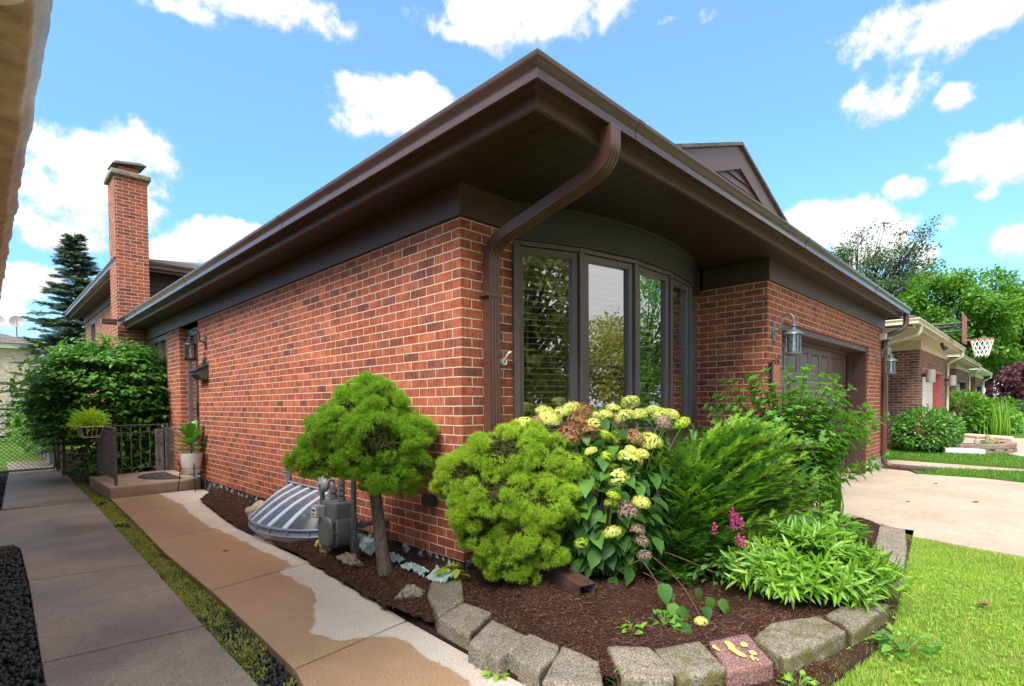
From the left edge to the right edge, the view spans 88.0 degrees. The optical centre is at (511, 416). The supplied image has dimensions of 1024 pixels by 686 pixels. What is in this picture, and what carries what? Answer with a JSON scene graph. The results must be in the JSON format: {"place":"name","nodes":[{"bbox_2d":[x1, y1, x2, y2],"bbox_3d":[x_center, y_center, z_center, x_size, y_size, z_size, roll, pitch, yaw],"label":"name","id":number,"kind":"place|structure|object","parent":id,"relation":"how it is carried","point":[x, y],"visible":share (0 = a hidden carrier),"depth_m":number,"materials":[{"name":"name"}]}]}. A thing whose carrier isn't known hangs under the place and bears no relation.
{"place":"outdoors","nodes":[
{"label":"outdoors","id":0,"kind":"place"},
{"bbox_2d":[0,440,46,474],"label":"back lawn","id":1,"kind":"structure","parent":0,"point":[17,453],"depth_m":13.96,"materials":[{"name":"green plant"}]},
{"bbox_2d":[0,398,67,453],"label":"shrub","id":2,"kind":"object","parent":1,"relation":"on","point":[20,435],"visible":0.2,"depth_m":11.48,"materials":[{"name":"green plant"}]},
{"bbox_2d":[1,460,90,509],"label":"neighbour walk","id":3,"kind":"structure","parent":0,"point":[34,488],"depth_m":8.09,"materials":[{"name":"grey concrete"}]},
{"bbox_2d":[0,344,65,471],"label":"vine shrub","id":4,"kind":"object","parent":3,"relation":"on","point":[16,411],"visible":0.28,"depth_m":9.69,"materials":[{"name":"green plant"}]},
{"bbox_2d":[55,420,60,470],"bbox_3d":[-8.968,0.419,10.480,0.072,1.360,0.076,1,2,45],"label":"fence post","id":5,"kind":"object","parent":3,"relation":"on","point":[58,448],"visible":0.3,"depth_m":10.47,"materials":[{"name":"metal"}]},
{"bbox_2d":[0,407,55,472],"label":"chain link gate","id":6,"kind":"structure","parent":5,"relation":"attached to","point":[25,469],"depth_m":10.07,"materials":[{"name":"metal"}]},
{"bbox_2d":[0,501,117,550],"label":"neighbour walk","id":7,"kind":"structure","parent":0,"point":[26,525],"depth_m":5.72,"materials":[{"name":"grey concrete"}]},
{"bbox_2d":[65,448,147,502],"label":"porch ground","id":8,"kind":"structure","parent":0,"point":[81,469],"depth_m":10.56,"materials":[{"name":"soil"}]},
{"bbox_2d":[90,470,200,499],"bbox_3d":[-5.699,1.057,8.218,1.796,0.250,1.158,1,2,45],"label":"porch step","id":9,"kind":"object","parent":8,"relation":"on","point":[131,484],"visible":0.64,"depth_m":7.73,"materials":[{"name":"beige concrete"}]},
{"bbox_2d":[97,426,117,485],"bbox_3d":[-5.966,0.537,7.812,1.456,0.813,0.036,1,2,45],"label":"porch railing","id":10,"kind":"object","parent":9,"relation":"on","point":[106,442],"visible":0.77,"depth_m":7.74,"materials":[{"name":"metal"}]},
{"bbox_2d":[65,404,111,437],"bbox_3d":[-6.309,0.053,7.933,0.851,0.493,0.578,1,2,45],"label":"railing planter","id":11,"kind":"object","parent":10,"relation":"hanging from","point":[90,421],"visible":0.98,"depth_m":7.80,"materials":[{"name":"green metal"}]},
{"bbox_2d":[101,423,168,475],"bbox_3d":[-6.205,0.521,8.720,0.036,0.803,0.977,1,2,42],"label":"porch railing","id":12,"kind":"object","parent":9,"relation":"on","point":[167,446],"visible":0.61,"depth_m":8.87,"materials":[{"name":"metal"}]},
{"bbox_2d":[138,471,181,479],"bbox_3d":[-5.558,0.923,8.286,1.150,0.012,0.460,1,2,45],"label":"door mat","id":13,"kind":"object","parent":9,"relation":"on","point":[163,475],"depth_m":8.21,"materials":[{"name":"rubber"}]},
{"bbox_2d":[155,427,173,470],"bbox_3d":[-5.957,0.622,9.099,0.060,0.880,0.260,1,2,45],"label":"wooden board","id":14,"kind":"object","parent":8,"relation":"on","point":[161,451],"visible":0.54,"depth_m":9.08,"materials":[{"name":"grey wood"}]},
{"bbox_2d":[12,531,257,685],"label":"neighbour walk","id":15,"kind":"structure","parent":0,"point":[110,609],"depth_m":3.06,"materials":[{"name":"grey concrete"}]},
{"bbox_2d":[66,474,294,685],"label":"soil strip","id":16,"kind":"object","parent":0,"point":[269,675],"visible":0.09,"depth_m":3.77,"materials":[{"name":"brown soil"}]},
{"bbox_2d":[70,477,297,685],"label":"strip weeds","id":17,"kind":"object","parent":16,"relation":"on","point":[131,533],"visible":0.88,"depth_m":3.66,"materials":[{"name":"green plant"}]},
{"bbox_2d":[204,503,420,623],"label":"bed subsoil","id":18,"kind":"structure","parent":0,"point":[406,617],"depth_m":3.27,"materials":[{"name":"black soil"}]},
{"bbox_2d":[244,500,272,520],"bbox_3d":[-2.675,1.034,5.643,0.338,0.294,0.260,1,2,45],"label":"boulder","id":19,"kind":"object","parent":18,"relation":"on","point":[249,510],"visible":0.42,"depth_m":5.58,"materials":[{"name":"beige stone"}]},
{"bbox_2d":[336,552,363,566],"bbox_3d":[-1.230,1.099,4.016,0.278,0.165,0.115,1,2,37],"label":"stone","id":20,"kind":"object","parent":18,"relation":"on","point":[350,560],"visible":0.82,"depth_m":3.98,"materials":[{"name":"beige stone"}]},
{"bbox_2d":[394,584,425,599],"bbox_3d":[-0.635,1.135,3.334,0.175,0.150,0.194,0,2,19],"label":"stone","id":21,"kind":"object","parent":18,"relation":"on","point":[408,591],"visible":0.52,"depth_m":3.29,"materials":[{"name":"grey stone"}]},
{"bbox_2d":[111,489,525,685],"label":"house walk","id":22,"kind":"structure","parent":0,"point":[305,623],"depth_m":3.24,"materials":[{"name":"beige concrete"}]},
{"bbox_2d":[177,462,202,491],"bbox_3d":[-4.699,0.870,7.797,0.348,0.433,0.341,1,2,45],"label":"plant stand","id":23,"kind":"object","parent":22,"relation":"on","point":[180,468],"visible":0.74,"depth_m":7.74,"materials":[{"name":"black metal"}]},
{"bbox_2d":[169,420,206,473],"bbox_3d":[-4.718,0.434,7.806,0.592,0.779,0.588,1,2,45],"label":"potted fig","id":24,"kind":"object","parent":23,"relation":"on","point":[191,434],"visible":0.97,"depth_m":7.73,"materials":[{"name":"green plant"}]},
{"bbox_2d":[0,435,894,474],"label":"ground","id":25,"kind":"structure","parent":0,"point":[66,447],"depth_m":18.12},
{"bbox_2d":[0,333,42,435],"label":"beige house","id":26,"kind":"structure","parent":25,"relation":"on","point":[9,351],"depth_m":23.47,"materials":[{"name":"brick"}]},
{"bbox_2d":[9,316,24,336],"bbox_3d":[-23.044,-4.114,24.704,0.455,1.214,0.386,0,1,5],"label":"satellite dish","id":27,"kind":"object","parent":26,"relation":"attached to","point":[16,321],"visible":0.96,"depth_m":24.73,"materials":[{"name":"metal"}]},
{"bbox_2d":[0,0,52,298],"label":"next door house","id":28,"kind":"structure","parent":25,"relation":"on","point":[24,28],"depth_m":2.45,"materials":[{"name":"beige brick"}]},
{"bbox_2d":[0,233,100,440],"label":"spruce tree","id":29,"kind":"object","parent":25,"relation":"on","point":[69,254],"visible":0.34,"depth_m":19.13,"materials":[{"name":"green plant"}]},
{"bbox_2d":[10,330,169,481],"bbox_3d":[-7.290,-0.178,9.245,2.469,2.798,2.144,1,2,45],"label":"burning bush","id":30,"kind":"object","parent":25,"relation":"on","point":[131,382],"visible":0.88,"depth_m":8.84,"materials":[{"name":"green plant"}]},
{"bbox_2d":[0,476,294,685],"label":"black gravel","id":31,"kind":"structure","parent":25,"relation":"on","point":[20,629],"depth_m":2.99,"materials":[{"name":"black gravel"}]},
{"bbox_2d":[428,577,463,633],"bbox_3d":[-0.405,1.168,3.235,0.228,0.215,0.774,-1,1,-7],"label":"edging block","id":32,"kind":"object","parent":25,"relation":"on","point":[445,597],"depth_m":3.17,"materials":[{"name":"concrete"}]},
{"bbox_2d":[438,603,491,649],"bbox_3d":[-0.262,1.176,2.894,0.244,0.197,0.424,0,2,19],"label":"edging block","id":33,"kind":"object","parent":25,"relation":"on","point":[458,625],"depth_m":2.82,"materials":[{"name":"grey concrete"}]},
{"bbox_2d":[468,620,524,679],"bbox_3d":[-0.087,1.182,2.638,0.379,0.201,0.314,1,2,45],"label":"edging block","id":34,"kind":"object","parent":25,"relation":"on","point":[492,644],"depth_m":2.53,"materials":[{"name":"grey concrete"}]},
{"bbox_2d":[64,48,936,575],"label":"brick house","id":35,"kind":"structure","parent":25,"relation":"on","point":[562,234],"depth_m":4.80,"materials":[{"name":"brick"}]},
{"bbox_2d":[146,334,168,425],"bbox_3d":[-6.611,-0.667,9.956,1.686,1.618,0.090,1,2,45],"label":"side window","id":36,"kind":"structure","parent":35,"relation":"in","point":[160,342],"depth_m":9.71,"materials":[{"name":"black glass"}]},
{"bbox_2d":[186,326,199,451],"bbox_3d":[-5.032,-0.260,8.474,1.050,2.340,0.145,1,2,45],"label":"front door","id":37,"kind":"structure","parent":35,"relation":"in","point":[192,384],"depth_m":8.68,"materials":[{"name":"grey glass"}]},
{"bbox_2d":[182,329,206,360],"bbox_3d":[-4.560,-1.034,7.624,0.193,0.457,0.300,1,2,45],"label":"wall lantern","id":38,"kind":"object","parent":35,"relation":"attached to","point":[188,343],"depth_m":7.58,"materials":[{"name":"black metal"}]},
{"bbox_2d":[188,358,208,380],"bbox_3d":[-4.565,-0.698,7.723,0.370,0.323,0.176,1,2,45],"label":"mailbox","id":39,"kind":"object","parent":35,"relation":"attached to","point":[200,372],"visible":1,"depth_m":7.64,"materials":[{"name":"grey metal"}]},
{"bbox_2d":[248,471,336,545],"bbox_3d":[-2.174,0.884,5.093,1.425,0.602,0.560,1,2,45],"label":"window well cover","id":40,"kind":"object","parent":35,"relation":"attached to","point":[284,533],"depth_m":4.90,"materials":[{"name":"clear plastic"}]},
{"bbox_2d":[311,476,388,557],"bbox_3d":[-1.371,0.777,4.323,0.689,0.702,0.310,0,2,18],"label":"gas meter","id":41,"kind":"object","parent":35,"relation":"attached to","point":[339,524],"visible":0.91,"depth_m":4.24,"materials":[{"name":"metal"}]},
{"bbox_2d":[421,494,437,506],"bbox_3d":[-0.608,0.613,3.897,0.140,0.080,0.059,1,2,45],"label":"wall vent","id":42,"kind":"object","parent":35,"relation":"attached to","point":[428,500],"depth_m":3.86,"materials":[{"name":"black metal"}]},
{"bbox_2d":[512,201,696,545],"bbox_3d":[1.129,-0.322,4.935,0.472,2.631,2.930,1,2,45],"label":"bow window","id":43,"kind":"structure","parent":35,"relation":"in","point":[581,238],"depth_m":4.47,"materials":[{"name":"brown glass"}]},
{"bbox_2d":[768,359,779,386],"bbox_3d":[2.823,-0.473,5.704,0.053,0.307,0.213,1,2,45],"label":"hanging plaque","id":44,"kind":"object","parent":35,"relation":"attached to","point":[774,372],"visible":0.95,"depth_m":5.65,"materials":[{"name":"orange metal"}]},
{"bbox_2d":[772,313,803,355],"bbox_3d":[2.932,-0.876,5.637,0.300,0.457,0.193,1,2,45],"label":"wall lantern","id":45,"kind":"object","parent":35,"relation":"attached to","point":[793,330],"depth_m":5.59,"materials":[{"name":"grey metal"}]},
{"bbox_2d":[781,341,845,475],"bbox_3d":[4.260,-0.066,7.694,0.090,2.110,4.220,1,2,45],"label":"garage door","id":46,"kind":"structure","parent":35,"relation":"in","point":[828,362],"depth_m":7.89,"materials":[{"name":"brown"}]},
{"bbox_2d":[876,347,897,373],"bbox_3d":[6.512,-0.974,9.218,0.308,0.469,0.198,1,2,45],"label":"wall lantern","id":47,"kind":"object","parent":35,"relation":"attached to","point":[891,358],"depth_m":9.17,"materials":[{"name":"grey metal"}]},
{"bbox_2d":[508,633,557,685],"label":"edging block","id":48,"kind":"object","parent":25,"relation":"on","point":[530,664],"depth_m":2.41,"materials":[{"name":"grey stone"}]},
{"bbox_2d":[541,646,602,685],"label":"edging block","id":49,"kind":"object","parent":25,"relation":"on","point":[569,667],"depth_m":2.29,"materials":[{"name":"grey concrete"}]},
{"bbox_2d":[607,646,673,685],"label":"edging block","id":50,"kind":"structure","parent":25,"relation":"on","point":[641,666],"depth_m":2.32,"materials":[{"name":"grey concrete"}]},
{"bbox_2d":[655,641,725,685],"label":"edging block","id":51,"kind":"structure","parent":25,"relation":"on","point":[697,663],"depth_m":2.34,"materials":[{"name":"concrete"}]},
{"bbox_2d":[709,634,772,685],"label":"edging block","id":52,"kind":"structure","parent":25,"relation":"on","point":[744,659],"depth_m":2.37,"materials":[{"name":"red concrete"}]},
{"bbox_2d":[754,616,846,676],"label":"edging block","id":53,"kind":"structure","parent":25,"relation":"on","point":[796,644],"depth_m":2.57,"materials":[{"name":"concrete"}]},
{"bbox_2d":[826,600,888,645],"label":"edging block","id":54,"kind":"structure","parent":25,"relation":"on","point":[861,623],"depth_m":2.85,"materials":[{"name":"concrete"}]},
{"bbox_2d":[829,214,946,298],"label":"locust tree","id":55,"kind":"object","parent":25,"relation":"on","point":[891,283],"visible":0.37,"depth_m":41.39,"materials":[{"name":"green plant"}]},
{"bbox_2d":[873,541,906,557],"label":"edging block","id":56,"kind":"structure","parent":25,"relation":"on","point":[901,550],"depth_m":4.16,"materials":[{"name":"grey concrete"}]},
{"bbox_2d":[875,553,905,568],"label":"edging block","id":57,"kind":"structure","parent":25,"relation":"on","point":[892,557],"depth_m":3.88,"materials":[{"name":"grey concrete"}]},
{"bbox_2d":[875,534,906,546],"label":"edging block","id":58,"kind":"structure","parent":25,"relation":"on","point":[890,539],"depth_m":4.42,"materials":[{"name":"grey concrete"}]},
{"bbox_2d":[877,525,905,537],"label":"edging block","id":59,"kind":"structure","parent":25,"relation":"on","point":[892,531],"depth_m":4.69,"materials":[{"name":"grey concrete"}]},
{"bbox_2d":[891,254,1023,368],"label":"maple tree","id":60,"kind":"object","parent":25,"relation":"on","point":[978,303],"visible":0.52,"depth_m":35.59,"materials":[{"name":"green plant"}]},
{"bbox_2d":[0,0,1023,397],"label":"sky","id":61,"kind":"structure","parent":0,"point":[851,113],"materials":[{"name":"blue"}]},
{"bbox_2d":[412,529,913,685],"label":"bed subsoil","id":62,"kind":"structure","parent":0,"point":[430,628],"depth_m":2.59,"materials":[{"name":"brown soil"}]},
{"bbox_2d":[199,487,890,685],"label":"mulch bed","id":63,"kind":"object","parent":62,"relation":"on","point":[625,606],"visible":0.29,"depth_m":3.19,"materials":[{"name":"brown wood"}]},
{"bbox_2d":[281,369,438,575],"bbox_3d":[-1.029,0.459,3.712,0.880,1.585,0.942,1,2,45],"label":"dwarf spruce","id":64,"kind":"object","parent":63,"relation":"on","point":[364,423],"visible":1,"depth_m":3.56,"materials":[{"name":"green plant"}]},
{"bbox_2d":[349,532,374,555],"bbox_3d":[-1.220,1.030,4.339,0.460,0.101,0.143,1,2,45],"label":"plastic sheet","id":65,"kind":"object","parent":63,"relation":"on","point":[366,545],"visible":0.54,"depth_m":4.30,"materials":[{"name":"grey plastic"}]},
{"bbox_2d":[401,562,428,576],"bbox_3d":[-0.684,1.063,3.736,0.270,0.057,0.070,1,2,45],"label":"plastic sheet","id":66,"kind":"object","parent":63,"relation":"on","point":[418,569],"visible":1,"depth_m":3.72,"materials":[{"name":"grey plastic"}]},
{"bbox_2d":[425,565,454,582],"bbox_3d":[-0.486,1.055,3.545,0.220,0.085,0.102,1,2,45],"label":"plastic sheet","id":67,"kind":"object","parent":63,"relation":"on","point":[441,578],"visible":0.92,"depth_m":3.53,"materials":[{"name":"grey plastic"}]},
{"bbox_2d":[433,561,469,578],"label":"maple seedling","id":68,"kind":"object","parent":63,"relation":"on","point":[456,571],"visible":0.84,"depth_m":3.55,"materials":[{"name":"green plant"}]},
{"bbox_2d":[544,560,595,596],"bbox_3d":[0.356,1.034,3.395,0.120,0.139,0.409,-1,2,-30],"label":"splash spout","id":69,"kind":"object","parent":63,"relation":"on","point":[563,576],"visible":0.81,"depth_m":3.32,"materials":[{"name":"brown metal"}]},
{"bbox_2d":[614,620,646,634],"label":"seedling","id":70,"kind":"object","parent":63,"relation":"on","point":[642,625],"visible":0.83,"depth_m":2.76,"materials":[{"name":"green plant"}]},
{"bbox_2d":[648,609,683,628],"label":"hydrangea sprig","id":71,"kind":"object","parent":63,"relation":"on","point":[657,612],"visible":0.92,"depth_m":2.88,"materials":[{"name":"green plant"}]},
{"bbox_2d":[635,548,759,633],"bbox_3d":[0.993,0.986,3.193,0.673,0.339,0.820,1,2,45],"label":"fallen hydrangea stem","id":72,"kind":"object","parent":63,"relation":"on","point":[666,594],"visible":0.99,"depth_m":3.03,"materials":[{"name":"green plant"}]},
{"bbox_2d":[686,506,753,587],"bbox_3d":[1.375,0.832,3.381,0.521,0.521,0.502,1,2,45],"label":"astilbe","id":73,"kind":"object","parent":63,"relation":"on","point":[700,571],"visible":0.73,"depth_m":3.35,"materials":[{"name":"green plant"}]},
{"bbox_2d":[643,409,843,587],"bbox_3d":[1.536,0.531,3.588,1.320,1.174,0.734,0,1,1],"label":"yew bush","id":74,"kind":"object","parent":63,"relation":"on","point":[723,469],"visible":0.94,"depth_m":3.46,"materials":[{"name":"green plant"}]},
{"bbox_2d":[702,364,891,528],"bbox_3d":[2.602,0.271,4.949,1.688,1.531,0.738,0,1,-2],"label":"leafy shrub","id":75,"kind":"object","parent":63,"relation":"on","point":[838,444],"visible":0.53,"depth_m":4.86,"materials":[{"name":"green plant"}]},
{"bbox_2d":[710,515,917,614],"bbox_3d":[1.842,0.853,3.280,1.169,0.510,0.870,0,1,5],"label":"lance leaf clump","id":76,"kind":"object","parent":63,"relation":"on","point":[793,562],"visible":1,"depth_m":3.08,"materials":[{"name":"green plant"}]},
{"bbox_2d":[813,430,843,519],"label":"daylily","id":77,"kind":"object","parent":63,"relation":"on","point":[837,498],"visible":0.23,"depth_m":5.14,"materials":[{"name":"green plant"}]},
{"bbox_2d":[783,504,874,539],"bbox_3d":[2.641,0.907,4.542,0.776,0.313,0.776,1,2,45],"label":"young hydrangea","id":78,"kind":"object","parent":63,"relation":"on","point":[854,525],"visible":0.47,"depth_m":4.46,"materials":[{"name":"green plant"}]},
{"bbox_2d":[777,670,818,685],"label":"seedling","id":79,"kind":"object","parent":62,"relation":"on","point":[788,677],"visible":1,"depth_m":2.30,"materials":[{"name":"green plant"}]},
{"bbox_2d":[775,533,1023,685],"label":"lawn","id":80,"kind":"structure","parent":0,"point":[1007,659],"depth_m":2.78,"materials":[{"name":"plant"}]},
{"bbox_2d":[863,623,941,659],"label":"seedling","id":81,"kind":"object","parent":80,"relation":"on","point":[885,643],"visible":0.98,"depth_m":2.61,"materials":[{"name":"green plant"}]},
{"bbox_2d":[846,562,1023,685],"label":"clover","id":82,"kind":"object","parent":80,"relation":"on","point":[940,651],"visible":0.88,"depth_m":2.84,"materials":[{"name":"green plant"}]},
{"bbox_2d":[812,468,1023,558],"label":"driveway","id":83,"kind":"structure","parent":0,"point":[948,510],"depth_m":6.15,"materials":[{"name":"beige concrete"}]},
{"bbox_2d":[882,459,1023,470],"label":"side path","id":84,"kind":"structure","parent":0,"point":[928,464],"depth_m":9.81,"materials":[{"name":"beige concrete"}]},
{"bbox_2d":[882,464,1023,482],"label":"lawn","id":85,"kind":"structure","parent":0,"point":[966,475],"depth_m":8.64,"materials":[{"name":"green plant"}]},
{"bbox_2d":[887,443,1023,468],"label":"lawn","id":86,"kind":"structure","parent":0,"point":[973,463],"depth_m":10.29,"materials":[{"name":"green plant"}]},
{"bbox_2d":[883,315,965,445],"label":"row house","id":87,"kind":"structure","parent":86,"relation":"on","point":[915,348],"depth_m":13.62,"materials":[{"name":"brown brick"}]},
{"bbox_2d":[922,377,932,414],"bbox_3d":[11.781,-0.289,15.217,0.042,1.914,3.620,1,2,45],"label":"garage door","id":88,"kind":"structure","parent":87,"relation":"in","point":[927,396],"depth_m":15.68,"materials":[{"name":"white paint"}]},
{"bbox_2d":[921,369,935,381],"bbox_3d":[10.535,-1.042,13.425,0.289,0.330,0.200,1,2,45],"label":"cylinder lamp","id":89,"kind":"object","parent":87,"relation":"attached to","point":[930,375],"visible":1,"depth_m":13.32,"materials":[{"name":"grey metal"}]},
{"bbox_2d":[932,313,994,356],"bbox_3d":[11.741,-2.155,14.418,2.047,1.112,0.900,1,2,45],"label":"basketball hoop","id":90,"kind":"object","parent":87,"relation":"attached to","point":[964,329],"visible":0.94,"depth_m":13.98,"materials":[{"name":"white fabric"}]},
{"bbox_2d":[887,404,967,451],"bbox_3d":[9.572,0.221,12.269,1.457,1.064,2.468,1,2,45],"label":"clipped bush","id":91,"kind":"object","parent":86,"relation":"on","point":[933,428],"visible":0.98,"depth_m":11.68,"materials":[{"name":"green plant"}]},
{"bbox_2d":[943,447,985,454],"bbox_3d":[9.687,0.738,11.370,0.717,0.178,0.150,0,2,16],"label":"drain hose","id":92,"kind":"object","parent":86,"relation":"on","point":[949,450],"visible":0.88,"depth_m":11.33,"materials":[{"name":"white paint"}]},
{"bbox_2d":[964,353,992,393],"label":"row house","id":93,"kind":"structure","parent":0,"point":[976,379],"depth_m":30.09,"materials":[{"name":"brown brick"}]},
{"bbox_2d":[962,437,1023,456],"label":"neighbour driveway","id":94,"kind":"structure","parent":0,"point":[1020,446],"depth_m":14.31,"materials":[{"name":"beige concrete"}]},
{"bbox_2d":[963,433,1013,440],"bbox_3d":[14.007,0.574,15.921,0.130,0.130,2.193,0,1,2],"label":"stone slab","id":95,"kind":"object","parent":94,"relation":"on","point":[1009,438],"visible":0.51,"depth_m":15.36,"materials":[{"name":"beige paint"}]},
{"bbox_2d":[963,431,1023,437],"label":"lawn","id":96,"kind":"structure","parent":0,"point":[1019,435],"depth_m":16.92,"materials":[{"name":"green plant"}]},
{"bbox_2d":[949,389,997,433],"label":"garden bush","id":97,"kind":"object","parent":96,"relation":"on","point":[969,405],"visible":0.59,"depth_m":17.07,"materials":[{"name":"green plant"}]},
{"bbox_2d":[969,398,1023,435],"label":"strap leaf clump","id":98,"kind":"object","parent":96,"relation":"on","point":[1002,423],"visible":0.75,"depth_m":16.82,"materials":[{"name":"green plant"}]},
{"bbox_2d":[983,405,1023,433],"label":"garden bush","id":99,"kind":"object","parent":96,"relation":"on","point":[1015,411],"visible":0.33,"depth_m":17.52,"materials":[{"name":"green plant"}]},
{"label":"neighbour driveway","id":100,"kind":"structure","parent":0,"visible":0},
{"bbox_2d":[937,354,981,397],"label":"row house","id":101,"kind":"structure","parent":100,"relation":"on","point":[959,367],"depth_m":22.49,"materials":[{"name":"brown brick"}]},
{"bbox_2d":[979,357,1023,404],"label":"purple tree","id":102,"kind":"object","parent":100,"relation":"on","point":[1010,379],"visible":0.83,"depth_m":22.36,"materials":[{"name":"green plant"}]},
{"bbox_2d":[991,395,1023,411],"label":"garden bush","id":103,"kind":"object","parent":100,"relation":"on","point":[1004,400],"visible":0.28,"depth_m":21.76,"materials":[{"name":"green plant"}]},
{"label":"bed subsoil","id":104,"kind":"structure","parent":0,"visible":0},
{"bbox_2d":[427,418,596,586],"bbox_3d":[0.013,0.607,3.453,1.141,1.206,0.690,-1,1,-2],"label":"cloud pruned spruce","id":105,"kind":"object","parent":104,"relation":"on","point":[518,491],"visible":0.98,"depth_m":3.30,"materials":[{"name":"green plant"}]},
{"bbox_2d":[513,395,700,586],"bbox_3d":[0.686,0.500,3.667,1.103,1.303,1.112,1,2,45],"label":"hydrangea","id":106,"kind":"object","parent":104,"relation":"on","point":[593,548],"visible":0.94,"depth_m":3.42,"materials":[{"name":"green plant"}]},
{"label":"lawn","id":107,"kind":"structure","parent":0,"visible":0},
{"bbox_2d":[940,295,1023,397],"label":"maple tree","id":108,"kind":"object","parent":107,"relation":"on","point":[989,381],"depth_m":46.15,"materials":[{"name":"green plant"}]},
{"bbox_2d":[974,270,1023,379],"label":"maple tree","id":109,"kind":"object","parent":107,"relation":"on","point":[1020,347],"visible":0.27,"depth_m":38.34,"materials":[{"name":"green plant"}]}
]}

